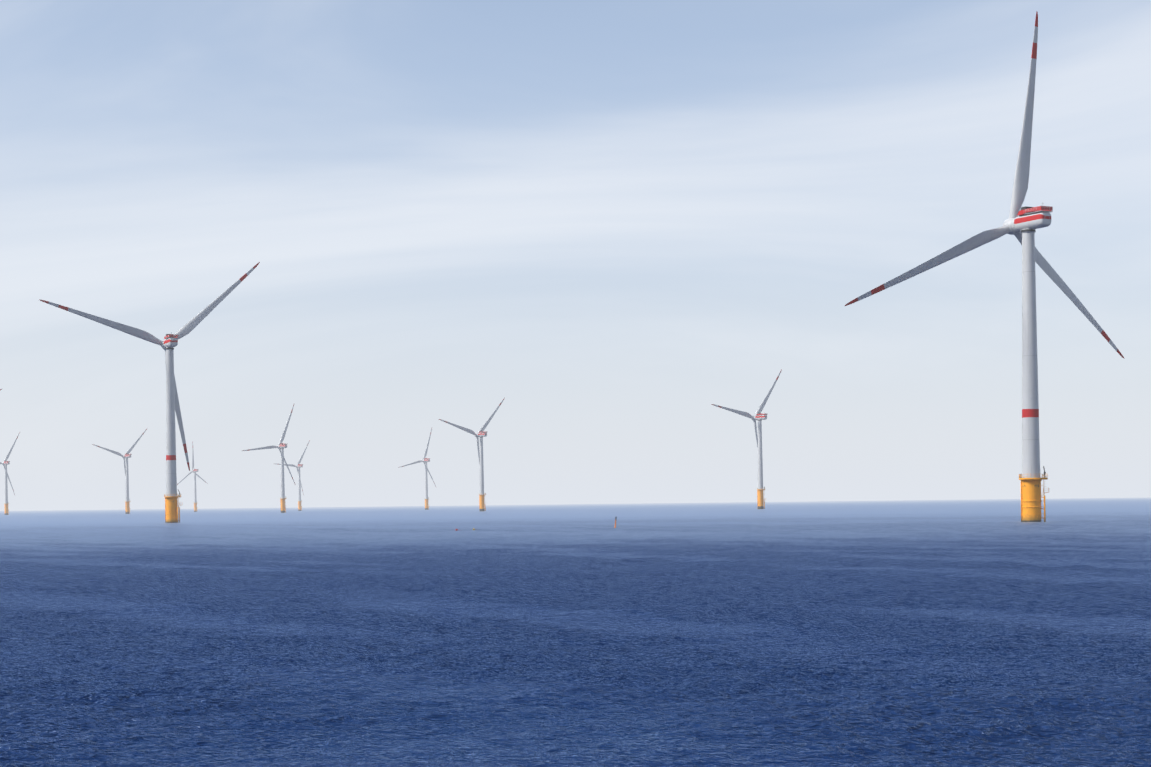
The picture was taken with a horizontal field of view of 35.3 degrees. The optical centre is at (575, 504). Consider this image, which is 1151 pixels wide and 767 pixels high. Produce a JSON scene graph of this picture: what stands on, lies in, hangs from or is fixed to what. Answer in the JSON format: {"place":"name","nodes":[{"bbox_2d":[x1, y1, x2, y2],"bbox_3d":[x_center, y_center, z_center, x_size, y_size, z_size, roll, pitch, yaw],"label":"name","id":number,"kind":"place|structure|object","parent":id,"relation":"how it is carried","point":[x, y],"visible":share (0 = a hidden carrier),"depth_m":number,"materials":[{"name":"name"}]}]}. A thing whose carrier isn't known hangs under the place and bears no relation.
{"place":"outdoors","nodes":[
{"label":"outdoors","id":0,"kind":"place"},
{"bbox_2d":[0,498,1150,766],"bbox_3d":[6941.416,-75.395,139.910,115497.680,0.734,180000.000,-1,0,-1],"label":"sea","id":1,"kind":"structure","parent":0,"point":[898,634],"depth_m":86.86,"materials":[{"name":"liquid"}]},
{"bbox_2d":[0,432,19,514],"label":"turbine","id":2,"kind":"object","parent":1,"relation":"in","point":[5,463],"visible":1,"depth_m":2878.76,"materials":[{"name":"grey paint"}]},
{"bbox_2d":[92,429,146,513],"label":"turbine","id":3,"kind":"object","parent":1,"relation":"in","point":[127,455],"visible":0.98,"depth_m":2578.91,"materials":[{"name":"grey paint"}]},
{"bbox_2d":[40,262,259,522],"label":"turbine","id":4,"kind":"object","parent":1,"relation":"in","point":[171,496],"visible":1,"depth_m":826.72,"materials":[{"name":"grey paint"}]},
{"bbox_2d":[177,441,207,511],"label":"turbine","id":5,"kind":"object","parent":1,"relation":"in","point":[194,471],"visible":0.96,"depth_m":3625.58,"materials":[{"name":"grey paint"}]},
{"bbox_2d":[243,405,294,512],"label":"turbine","id":6,"kind":"object","parent":1,"relation":"in","point":[280,446],"visible":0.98,"depth_m":2238.49,"materials":[{"name":"grey paint"}]},
{"bbox_2d":[278,440,309,510],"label":"turbine","id":7,"kind":"object","parent":1,"relation":"in","point":[298,465],"visible":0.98,"depth_m":3324.17,"materials":[{"name":"grey paint"}]},
{"bbox_2d":[398,428,435,509],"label":"turbine","id":8,"kind":"object","parent":1,"relation":"in","point":[425,460],"visible":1,"depth_m":3018.25,"materials":[{"name":"grey paint"}]},
{"bbox_2d":[439,399,503,510],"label":"turbine","id":9,"kind":"object","parent":1,"relation":"in","point":[481,433],"visible":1,"depth_m":1943.47,"materials":[{"name":"grey paint"}]},
{"bbox_2d":[711,369,781,508],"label":"turbine","id":10,"kind":"object","parent":1,"relation":"in","point":[759,416],"visible":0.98,"depth_m":1622.05,"materials":[{"name":"grey paint"}]},
{"bbox_2d":[845,12,1124,521],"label":"turbine","id":11,"kind":"object","parent":1,"relation":"in","point":[1025,224],"visible":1,"depth_m":494.82,"materials":[{"name":"grey paint"}]},
{"bbox_2d":[0,0,1150,510],"label":"sky","id":12,"kind":"structure","parent":0,"point":[613,223],"materials":[{"name":"blue"}]}
]}

